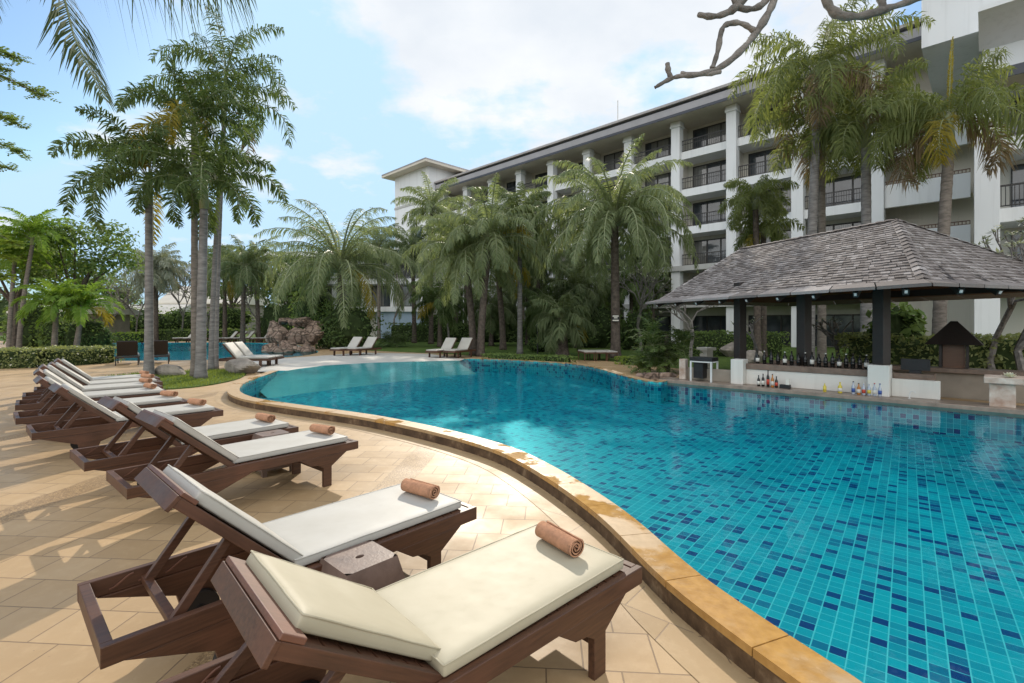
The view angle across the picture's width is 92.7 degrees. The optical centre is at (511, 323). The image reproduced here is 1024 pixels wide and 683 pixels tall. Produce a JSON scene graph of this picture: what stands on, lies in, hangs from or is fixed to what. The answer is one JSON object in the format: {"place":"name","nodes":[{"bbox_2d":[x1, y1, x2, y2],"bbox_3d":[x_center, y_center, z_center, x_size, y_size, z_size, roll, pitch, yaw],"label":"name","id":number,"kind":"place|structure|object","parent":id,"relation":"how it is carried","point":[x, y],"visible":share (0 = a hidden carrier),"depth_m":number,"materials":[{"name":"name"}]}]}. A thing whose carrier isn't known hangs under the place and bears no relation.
{"place":"outdoors","nodes":[
{"label":"outdoors","id":0,"kind":"place"},
{"bbox_2d":[3,215,144,321],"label":"broadleaf tree","id":1,"kind":"object","parent":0,"point":[88,266],"visible":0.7,"depth_m":29.81,"materials":[{"name":"green plant"}]},
{"bbox_2d":[97,368,244,388],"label":"grass","id":2,"kind":"structure","parent":0,"point":[217,371],"depth_m":14.72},
{"bbox_2d":[158,286,268,333],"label":"house","id":3,"kind":"structure","parent":0,"point":[167,299],"depth_m":74.96,"materials":[{"name":"white paint"}]},
{"bbox_2d":[109,343,318,360],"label":"plunge pool floor","id":4,"kind":"structure","parent":0,"point":[179,351],"depth_m":42.08,"materials":[{"name":"tile"}]},
{"bbox_2d":[254,353,475,397],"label":"beach ramp","id":5,"kind":"structure","parent":0,"point":[298,375],"depth_m":18.66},
{"bbox_2d":[0,334,848,369],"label":"lawn","id":6,"kind":"structure","parent":0,"point":[724,362],"depth_m":30.57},
{"bbox_2d":[130,305,178,332],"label":"garden bush","id":7,"kind":"object","parent":6,"relation":"on","point":[165,322],"visible":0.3,"depth_m":54.63,"materials":[{"name":"green plant"}]},
{"bbox_2d":[137,328,239,340],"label":"hedge","id":8,"kind":"object","parent":6,"relation":"on","point":[167,334],"visible":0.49,"depth_m":46.67,"materials":[{"name":"green plant"}]},
{"bbox_2d":[189,246,247,340],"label":"garden palm","id":9,"kind":"object","parent":6,"relation":"on","point":[230,295],"visible":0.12,"depth_m":46.83,"materials":[{"name":"green plant"}]},
{"bbox_2d":[206,300,255,335],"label":"garden bush","id":10,"kind":"object","parent":6,"relation":"on","point":[233,318],"visible":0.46,"depth_m":55.34,"materials":[{"name":"green plant"}]},
{"bbox_2d":[207,234,283,342],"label":"garden palm","id":11,"kind":"object","parent":6,"relation":"on","point":[245,267],"visible":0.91,"depth_m":41.95,"materials":[{"name":"green plant"}]},
{"bbox_2d":[252,298,293,336],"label":"garden bush","id":12,"kind":"object","parent":6,"relation":"on","point":[268,317],"visible":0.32,"depth_m":45.18,"materials":[{"name":"green plant"}]},
{"bbox_2d":[265,250,438,337],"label":"wing","id":13,"kind":"structure","parent":6,"relation":"on","point":[388,310],"depth_m":55.28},
{"bbox_2d":[349,217,407,337],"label":"tall palm","id":14,"kind":"object","parent":6,"relation":"on","point":[377,242],"visible":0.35,"depth_m":52.73,"materials":[{"name":"green plant"}]},
{"bbox_2d":[376,224,439,342],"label":"garden palm","id":15,"kind":"object","parent":6,"relation":"on","point":[404,245],"visible":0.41,"depth_m":41.84,"materials":[{"name":"green plant"}]},
{"bbox_2d":[382,157,467,297],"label":"end tower","id":16,"kind":"structure","parent":6,"relation":"on","point":[407,175],"depth_m":63.66,"materials":[{"name":"paint"}]},
{"bbox_2d":[391,171,471,343],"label":"garden palm","id":17,"kind":"object","parent":6,"relation":"on","point":[436,195],"visible":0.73,"depth_m":39.81,"materials":[{"name":"green plant"}]},
{"bbox_2d":[409,273,468,346],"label":"garden palm","id":18,"kind":"object","parent":6,"relation":"on","point":[431,304],"visible":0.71,"depth_m":34.67,"materials":[{"name":"green plant"}]},
{"bbox_2d":[401,205,522,355],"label":"date palm","id":19,"kind":"object","parent":6,"relation":"on","point":[465,271],"visible":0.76,"depth_m":25.20,"materials":[{"name":"green plant"}]},
{"bbox_2d":[457,278,516,345],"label":"garden palm","id":20,"kind":"object","parent":6,"relation":"on","point":[492,315],"visible":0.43,"depth_m":36.18,"materials":[{"name":"green plant"}]},
{"bbox_2d":[427,173,552,356],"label":"date palm","id":21,"kind":"object","parent":6,"relation":"on","point":[482,224],"visible":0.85,"depth_m":24.82,"materials":[{"name":"green plant"}]},
{"bbox_2d":[387,322,610,342],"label":"hedge","id":22,"kind":"object","parent":6,"relation":"on","point":[401,328],"visible":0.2,"depth_m":44.46,"materials":[{"name":"green plant"}]},
{"bbox_2d":[471,230,530,349],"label":"garden palm","id":23,"kind":"object","parent":6,"relation":"on","point":[500,286],"visible":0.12,"depth_m":31.19,"materials":[{"name":"green plant"}]},
{"bbox_2d":[468,181,567,353],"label":"tall palm","id":24,"kind":"object","parent":6,"relation":"on","point":[537,196],"visible":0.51,"depth_m":26.91,"materials":[{"name":"green plant"}]},
{"bbox_2d":[522,284,566,338],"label":"garden palm","id":25,"kind":"object","parent":6,"relation":"on","point":[535,311],"visible":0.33,"depth_m":33.28,"materials":[{"name":"green plant"}]},
{"bbox_2d":[530,292,596,356],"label":"stubby palm","id":26,"kind":"object","parent":6,"relation":"on","point":[559,324],"visible":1,"depth_m":24.36,"materials":[{"name":"green plant"}]},
{"bbox_2d":[544,259,610,346],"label":"garden palm","id":27,"kind":"object","parent":6,"relation":"on","point":[574,286],"visible":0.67,"depth_m":33.23,"materials":[{"name":"green plant"}]},
{"bbox_2d":[546,233,626,301],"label":"garden palm","id":28,"kind":"object","parent":6,"relation":"on","point":[582,256],"visible":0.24,"depth_m":36.07,"materials":[{"name":"green plant"}]},
{"bbox_2d":[569,295,623,347],"bbox_3d":[6.005,-0.105,34.066,4.241,3.731,2.478,0,0,0],"label":"garden bush","id":29,"kind":"object","parent":6,"relation":"on","point":[602,337],"visible":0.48,"depth_m":33.40,"materials":[{"name":"green plant"}]},
{"bbox_2d":[525,134,701,357],"bbox_3d":[5.040,-3.451,24.115,8.078,10.324,7.646,0,0,23],"label":"date palm","id":30,"kind":"object","parent":6,"relation":"on","point":[628,212],"visible":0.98,"depth_m":23.32,"materials":[{"name":"green plant"}]},
{"bbox_2d":[605,260,663,312],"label":"garden palm","id":31,"kind":"object","parent":6,"relation":"on","point":[631,286],"visible":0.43,"depth_m":36.24,"materials":[{"name":"green plant"}]},
{"bbox_2d":[620,301,659,349],"bbox_3d":[7.927,0.168,31.094,3.015,3.158,2.442,0,0,0],"label":"garden bush","id":32,"kind":"object","parent":6,"relation":"on","point":[628,324],"visible":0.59,"depth_m":30.66,"materials":[{"name":"green plant"}]},
{"bbox_2d":[606,259,673,350],"bbox_3d":[7.681,-1.075,28.976,3.958,5.585,3.487,0,0,-43],"label":"frangipani","id":33,"kind":"object","parent":6,"relation":"on","point":[642,300],"visible":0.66,"depth_m":29.28,"materials":[{"name":"green plant"}]},
{"bbox_2d":[434,19,973,347],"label":"hotel block","id":34,"kind":"structure","parent":6,"relation":"on","point":[702,132],"depth_m":39.00,"materials":[{"name":"paint"}]},
{"bbox_2d":[693,316,725,334],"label":"window","id":35,"kind":"structure","parent":34,"relation":"in","point":[703,323],"depth_m":41.18,"materials":[{"name":"black glass"}]},
{"bbox_2d":[693,237,725,263],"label":"window","id":36,"kind":"structure","parent":34,"relation":"in","point":[717,244],"depth_m":41.12,"materials":[{"name":"grey glass"}]},
{"bbox_2d":[693,198,725,225],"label":"window","id":37,"kind":"structure","parent":34,"relation":"in","point":[712,205],"depth_m":41.24,"materials":[{"name":"grey glass"}]},
{"bbox_2d":[693,160,725,187],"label":"window","id":38,"kind":"structure","parent":34,"relation":"in","point":[719,165],"depth_m":41.17,"materials":[{"name":"grey glass"}]},
{"bbox_2d":[693,121,725,148],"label":"window","id":39,"kind":"structure","parent":34,"relation":"in","point":[720,126],"depth_m":41.16,"materials":[{"name":"grey glass"}]},
{"bbox_2d":[748,315,790,344],"bbox_3d":[20.154,0.520,37.734,3.550,2.300,0.080,0,0,44],"label":"window","id":40,"kind":"structure","parent":34,"relation":"in","point":[780,323],"depth_m":37.46,"materials":[{"name":"black glass"}]},
{"bbox_2d":[748,146,790,176],"bbox_3d":[20.154,-12.330,37.734,3.550,2.300,0.080,0,0,44],"label":"window","id":41,"kind":"structure","parent":34,"relation":"in","point":[760,156],"depth_m":38.26,"materials":[{"name":"grey glass"}]},
{"bbox_2d":[815,314,859,345],"bbox_3d":[23.403,0.520,34.548,3.550,2.300,0.080,0,0,44],"label":"window","id":42,"kind":"structure","parent":34,"relation":"in","point":[854,326],"depth_m":34.57,"materials":[{"name":"black glass"}]},
{"bbox_2d":[825,175,860,206],"bbox_3d":[23.403,-9.180,34.548,3.550,2.300,0.080,0,0,44],"label":"window","id":43,"kind":"structure","parent":34,"relation":"in","point":[843,183],"depth_m":34.53,"materials":[{"name":"clear glass"}]},
{"bbox_2d":[673,330,790,357],"bbox_3d":[11.389,1.040,25.667,5.576,1.430,1.696,0,0,19],"label":"hedge","id":44,"kind":"object","parent":6,"relation":"on","point":[718,341],"visible":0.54,"depth_m":25.18,"materials":[{"name":"green plant"}]},
{"bbox_2d":[717,174,799,350],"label":"shaggy palm","id":45,"kind":"object","parent":6,"relation":"on","point":[768,199],"visible":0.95,"depth_m":23.68,"materials":[{"name":"green plant"}]},
{"bbox_2d":[729,207,804,356],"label":"leaning trunk palm","id":46,"kind":"object","parent":6,"relation":"on","point":[767,228],"visible":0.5,"depth_m":24.45,"materials":[{"name":"green plant"}]},
{"bbox_2d":[762,81,885,360],"bbox_3d":[12.762,-3.949,20.615,4.465,11.318,5.094,0,0,0],"label":"royal palm","id":47,"kind":"object","parent":6,"relation":"on","point":[821,339],"visible":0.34,"depth_m":20.51,"materials":[{"name":"green plant"}]},
{"bbox_2d":[727,0,934,360],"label":"royal palm","id":48,"kind":"object","parent":6,"relation":"on","point":[792,80],"visible":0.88,"depth_m":18.92,"materials":[{"name":"green plant"}]},
{"bbox_2d":[796,57,946,331],"bbox_3d":[13.175,-3.970,18.632,5.122,11.359,4.779,0,0,0],"label":"royal palm","id":49,"kind":"object","parent":6,"relation":"on","point":[865,134],"visible":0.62,"depth_m":18.25,"materials":[{"name":"green plant"}]},
{"bbox_2d":[862,302,928,356],"bbox_3d":[12.112,0.354,15.500,1.640,2.746,1.746,0,0,0],"label":"leafy shrub","id":50,"kind":"object","parent":6,"relation":"on","point":[906,322],"visible":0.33,"depth_m":15.06,"materials":[{"name":"green plant"}]},
{"bbox_2d":[860,36,1023,333],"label":"royal palm","id":51,"kind":"object","parent":6,"relation":"on","point":[910,127],"visible":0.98,"depth_m":16.04,"materials":[{"name":"green plant"}]},
{"bbox_2d":[0,0,920,306],"label":"sky","id":52,"kind":"structure","parent":0,"point":[377,88],"materials":[{"name":"blue"}]},
{"bbox_2d":[0,341,1023,682],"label":"paved terrace","id":53,"kind":"structure","parent":0,"point":[66,523],"depth_m":4.03,"materials":[{"name":"stone"}]},
{"bbox_2d":[0,46,62,282],"bbox_3d":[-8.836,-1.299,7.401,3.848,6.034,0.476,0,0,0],"label":"feathery tree","id":54,"kind":"object","parent":53,"relation":"on","point":[11,119],"visible":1,"depth_m":7.40,"materials":[{"name":"green plant"}]},
{"bbox_2d":[0,231,62,347],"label":"young palm","id":55,"kind":"object","parent":53,"relation":"on","point":[38,257],"visible":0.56,"depth_m":27.13,"materials":[{"name":"green plant"}]},
{"bbox_2d":[0,301,70,347],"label":"garden bush","id":56,"kind":"object","parent":53,"relation":"on","point":[29,329],"visible":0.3,"depth_m":32.30,"materials":[{"name":"green plant"}]},
{"bbox_2d":[0,207,77,347],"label":"young palm","id":57,"kind":"object","parent":53,"relation":"on","point":[32,226],"visible":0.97,"depth_m":26.41,"materials":[{"name":"green plant"}]},
{"bbox_2d":[0,221,77,348],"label":"broadleaf tree","id":58,"kind":"object","parent":53,"relation":"on","point":[17,294],"visible":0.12,"depth_m":30.86,"materials":[{"name":"green plant"}]},
{"bbox_2d":[10,278,96,346],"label":"young palm","id":59,"kind":"object","parent":53,"relation":"on","point":[23,312],"visible":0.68,"depth_m":24.74,"materials":[{"name":"green plant"}]},
{"bbox_2d":[33,315,75,347],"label":"round bush","id":60,"kind":"object","parent":53,"relation":"on","point":[44,338],"visible":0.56,"depth_m":27.57,"materials":[{"name":"green plant"}]},
{"bbox_2d":[0,344,125,368],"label":"hedge","id":61,"kind":"object","parent":53,"relation":"on","point":[23,357],"visible":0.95,"depth_m":19.36,"materials":[{"name":"green plant"}]},
{"bbox_2d":[6,298,142,332],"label":"house","id":62,"kind":"structure","parent":53,"relation":"on","point":[119,324],"depth_m":49.28,"materials":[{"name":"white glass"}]},
{"bbox_2d":[31,280,124,347],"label":"young palm","id":63,"kind":"object","parent":53,"relation":"on","point":[81,316],"visible":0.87,"depth_m":25.29,"materials":[{"name":"green plant"}]},
{"bbox_2d":[59,312,118,347],"bbox_3d":[-23.629,0.599,27.318,2.990,2.412,2.417,0,0,35],"label":"round bush","id":64,"kind":"object","parent":53,"relation":"on","point":[97,332],"visible":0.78,"depth_m":26.80,"materials":[{"name":"green plant"}]},
{"bbox_2d":[15,368,166,410],"bbox_3d":[-7.382,1.240,8.697,2.050,0.940,0.717,0,0,-44],"label":"sun lounger","id":65,"kind":"object","parent":53,"relation":"on","point":[41,402],"visible":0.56,"depth_m":8.40,"materials":[{"name":"fabric"}]},
{"bbox_2d":[22,364,162,399],"bbox_3d":[-8.162,1.240,9.587,2.050,0.940,0.717,0,0,-44],"label":"sun lounger","id":66,"kind":"object","parent":53,"relation":"on","point":[63,376],"visible":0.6,"depth_m":9.27,"materials":[{"name":"fabric"}]},
{"bbox_2d":[34,361,162,391],"bbox_3d":[-8.746,1.250,10.396,2.050,0.921,0.717,0,0,-44],"label":"sun lounger","id":67,"kind":"object","parent":53,"relation":"on","point":[78,378],"visible":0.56,"depth_m":10.03,"materials":[{"name":"fabric"}]},
{"bbox_2d":[40,358,159,385],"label":"sun lounger","id":68,"kind":"object","parent":53,"relation":"on","point":[69,365],"visible":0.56,"depth_m":10.84,"materials":[{"name":"fabric"}]},
{"bbox_2d":[13,375,187,424],"bbox_3d":[-6.330,1.245,7.647,0.717,0.930,2.050,0,0,43],"label":"sun lounger","id":69,"kind":"object","parent":53,"relation":"on","point":[52,413],"visible":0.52,"depth_m":7.23,"materials":[{"name":"brown wood"}]},
{"bbox_2d":[26,383,222,448],"bbox_3d":[-5.259,1.245,6.767,0.717,0.930,2.050,0,0,41],"label":"sun lounger","id":70,"kind":"object","parent":53,"relation":"on","point":[74,432],"visible":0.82,"depth_m":6.30,"materials":[{"name":"brown wood"}]},
{"bbox_2d":[115,341,139,365],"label":"dark lounger","id":71,"kind":"object","parent":53,"relation":"on","point":[127,349],"visible":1,"depth_m":20.05,"materials":[{"name":"plastic"}]},
{"bbox_2d":[0,0,257,113],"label":"overhanging palm","id":72,"kind":"object","parent":53,"relation":"on","point":[72,53],"visible":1,"depth_m":4.99,"materials":[{"name":"green plant"}]},
{"bbox_2d":[118,242,190,339],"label":"fan palm","id":73,"kind":"object","parent":53,"relation":"on","point":[164,269],"visible":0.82,"depth_m":45.13,"materials":[{"name":"green plant"}]},
{"bbox_2d":[70,396,298,484],"bbox_3d":[-3.605,1.240,5.564,0.717,0.940,2.050,0,0,40],"label":"sun lounger","id":74,"kind":"object","parent":53,"relation":"on","point":[112,454],"visible":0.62,"depth_m":5.15,"materials":[{"name":"brown wood"}]},
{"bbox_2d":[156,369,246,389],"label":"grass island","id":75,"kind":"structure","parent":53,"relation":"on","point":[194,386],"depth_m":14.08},
{"bbox_2d":[46,103,231,374],"bbox_3d":[-11.632,-2.588,15.551,5.008,8.597,5.454,0,0,0],"label":"foxtail palm","id":76,"kind":"object","parent":75,"relation":"on","point":[98,178],"visible":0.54,"depth_m":14.82,"materials":[{"name":"green plant"}]},
{"bbox_2d":[113,62,264,376],"bbox_3d":[-10.363,-3.192,15.583,4.227,9.806,4.041,0,0,-18],"label":"foxtail palm","id":77,"kind":"object","parent":75,"relation":"on","point":[139,95],"visible":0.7,"depth_m":15.30,"materials":[{"name":"green plant"}]},
{"bbox_2d":[97,104,288,378],"bbox_3d":[-9.492,-2.236,14.717,4.691,7.894,4.267,0,0,0],"label":"foxtail palm","id":78,"kind":"object","parent":75,"relation":"on","point":[205,184],"visible":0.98,"depth_m":14.46,"materials":[{"name":"green plant"}]},
{"bbox_2d":[137,32,296,369],"bbox_3d":[-10.616,-4.100,17.919,4.688,11.622,4.591,0,0,20],"label":"slender palm","id":79,"kind":"object","parent":75,"relation":"on","point":[251,90],"visible":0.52,"depth_m":17.64,"materials":[{"name":"green plant"}]},
{"bbox_2d":[224,358,260,373],"bbox_3d":[-9.206,1.464,16.509,1.244,0.527,0.703,0,0,0],"label":"boulder","id":80,"kind":"object","parent":75,"relation":"on","point":[247,365],"visible":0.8,"depth_m":16.41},
{"bbox_2d":[149,2,288,368],"bbox_3d":[-10.438,-4.737,18.122,4.762,12.895,4.532,0,0,19],"label":"slender palm","id":81,"kind":"object","parent":53,"relation":"on","point":[174,53],"visible":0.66,"depth_m":17.96,"materials":[{"name":"green plant"}]},
{"bbox_2d":[106,409,357,499],"bbox_3d":[-2.630,1.247,4.840,0.717,0.926,2.050,0,0,40],"label":"sun lounger","id":82,"kind":"object","parent":53,"relation":"on","point":[323,453],"visible":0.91,"depth_m":4.60,"materials":[{"name":"brown wood"}]},
{"bbox_2d":[219,342,275,366],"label":"lounger","id":83,"kind":"object","parent":53,"relation":"on","point":[233,350],"visible":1,"depth_m":18.43,"materials":[{"name":"fabric"}]},
{"bbox_2d":[221,235,291,341],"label":"garden palm","id":84,"kind":"object","parent":53,"relation":"on","point":[257,312],"visible":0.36,"depth_m":44.38,"materials":[{"name":"green plant"}]},
{"bbox_2d":[77,464,476,669],"bbox_3d":[-1.208,1.233,2.942,0.717,0.954,2.050,0,0,43],"label":"sun lounger","id":85,"kind":"object","parent":53,"relation":"on","point":[393,518],"visible":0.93,"depth_m":2.57,"materials":[{"name":"fabric"}]},
{"bbox_2d":[401,478,439,498],"bbox_3d":[-0.659,1.182,3.495,0.313,0.093,0.106,0,0,37],"label":"rolled towel","id":86,"kind":"object","parent":85,"relation":"on","point":[422,488],"visible":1,"depth_m":3.44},
{"bbox_2d":[288,283,334,328],"bbox_3d":[-15.634,-0.902,38.371,4.189,5.290,3.309,0,0,0],"label":"round bush","id":87,"kind":"object","parent":53,"relation":"on","point":[318,308],"visible":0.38,"depth_m":37.82,"materials":[{"name":"green plant"}]},
{"bbox_2d":[254,199,417,330],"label":"date palm","id":88,"kind":"object","parent":53,"relation":"on","point":[331,258],"visible":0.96,"depth_m":33.11,"materials":[{"name":"green plant"}]},
{"bbox_2d":[310,298,386,348],"bbox_3d":[-11.197,-0.024,33.192,5.517,3.707,4.092,0,0,0],"label":"round bush","id":89,"kind":"object","parent":53,"relation":"on","point":[357,325],"visible":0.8,"depth_m":32.22,"materials":[{"name":"green plant"}]},
{"bbox_2d":[320,540,404,590],"bbox_3d":[-0.830,1.490,2.660,0.400,0.440,0.410,0,0,43],"label":"side table","id":90,"kind":"object","parent":53,"relation":"on","point":[373,565],"visible":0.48,"depth_m":2.61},
{"bbox_2d":[158,524,641,682],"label":"sun lounger","id":91,"kind":"object","parent":53,"relation":"on","point":[487,613],"visible":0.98,"depth_m":1.96,"materials":[{"name":"fabric"}]},
{"bbox_2d":[535,521,583,556],"bbox_3d":[0.256,1.182,2.687,0.107,0.093,0.314,0,0,-35],"label":"rolled towel","id":92,"kind":"object","parent":91,"relation":"on","point":[567,542],"visible":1,"depth_m":2.63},
{"bbox_2d":[214,387,753,682],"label":"terrace border","id":93,"kind":"object","parent":53,"relation":"on","point":[696,657],"visible":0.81,"depth_m":3.05,"materials":[{"name":"stone"}]},
{"bbox_2d":[481,352,579,362],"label":"hedge","id":94,"kind":"object","parent":53,"relation":"on","point":[540,357],"visible":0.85,"depth_m":20.55,"materials":[{"name":"green plant"}]},
{"bbox_2d":[227,370,862,682],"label":"pool kerb","id":95,"kind":"structure","parent":53,"relation":"on","point":[754,645],"depth_m":3.20,"materials":[{"name":"stone"}]},
{"bbox_2d":[624,353,688,372],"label":"spiky plant","id":96,"kind":"object","parent":53,"relation":"on","point":[641,366],"visible":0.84,"depth_m":16.55,"materials":[{"name":"green plant"}]},
{"bbox_2d":[624,315,702,371],"bbox_3d":[5.049,0.718,16.559,2.457,1.993,2.690,0,0,0],"label":"spiky plant","id":97,"kind":"object","parent":53,"relation":"on","point":[661,343],"visible":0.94,"depth_m":16.36,"materials":[{"name":"green plant"}]},
{"bbox_2d":[654,0,920,88],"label":"bare frangipani","id":98,"kind":"object","parent":53,"relation":"on","point":[838,13],"visible":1,"depth_m":2.69,"materials":[{"name":"grey plant"}]},
{"bbox_2d":[645,218,1023,365],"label":"bar pavilion","id":99,"kind":"structure","parent":53,"relation":"on","point":[880,266],"depth_m":11.58,"materials":[{"name":"grey wood"}]},
{"bbox_2d":[659,359,1023,418],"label":"pool bar","id":100,"kind":"object","parent":53,"relation":"on","point":[932,386],"visible":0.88,"depth_m":10.89,"materials":[{"name":"paint"}]},
{"bbox_2d":[690,356,717,382],"bbox_3d":[5.087,1.214,12.956,0.600,0.630,0.440,0,0,44],"label":"grill stand","id":101,"kind":"object","parent":100,"relation":"on","point":[700,366],"visible":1,"depth_m":12.88,"materials":[{"name":"white metal"}]},
{"bbox_2d":[925,321,983,368],"bbox_3d":[10.318,0.530,11.400,1.000,1.160,0.900,0,0,44],"label":"bar kiosk","id":102,"kind":"object","parent":100,"relation":"on","point":[951,339],"visible":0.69,"depth_m":11.26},
{"bbox_2d":[984,374,1023,407],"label":"stone table","id":103,"kind":"object","parent":100,"relation":"on","point":[1002,391],"visible":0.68,"depth_m":8.93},
{"bbox_2d":[834,331,1023,369],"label":"hedge","id":104,"kind":"object","parent":53,"relation":"on","point":[860,344],"visible":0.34,"depth_m":14.53,"materials":[{"name":"green plant"}]},
{"bbox_2d":[973,217,1023,368],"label":"frangipani","id":105,"kind":"object","parent":53,"relation":"on","point":[1011,303],"visible":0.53,"depth_m":12.98,"materials":[{"name":"green plant"}]},
{"bbox_2d":[996,230,1023,369],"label":"frangipani","id":106,"kind":"object","parent":53,"relation":"on","point":[1018,354],"visible":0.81,"depth_m":11.33,"materials":[{"name":"green plant"}]},
{"bbox_2d":[240,359,1023,682],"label":"pool floor","id":107,"kind":"structure","parent":0,"point":[870,543],"depth_m":6.26,"materials":[{"name":"tile"}]},
{"bbox_2d":[921,0,1023,338],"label":"hotel wing","id":108,"kind":"structure","parent":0,"point":[974,28],"depth_m":22.81,"materials":[{"name":"paint"}]},
{"bbox_2d":[1011,164,1023,206],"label":"window","id":109,"kind":"structure","parent":108,"relation":"in","point":[1017,175],"depth_m":23.36,"materials":[{"name":"clear glass"}]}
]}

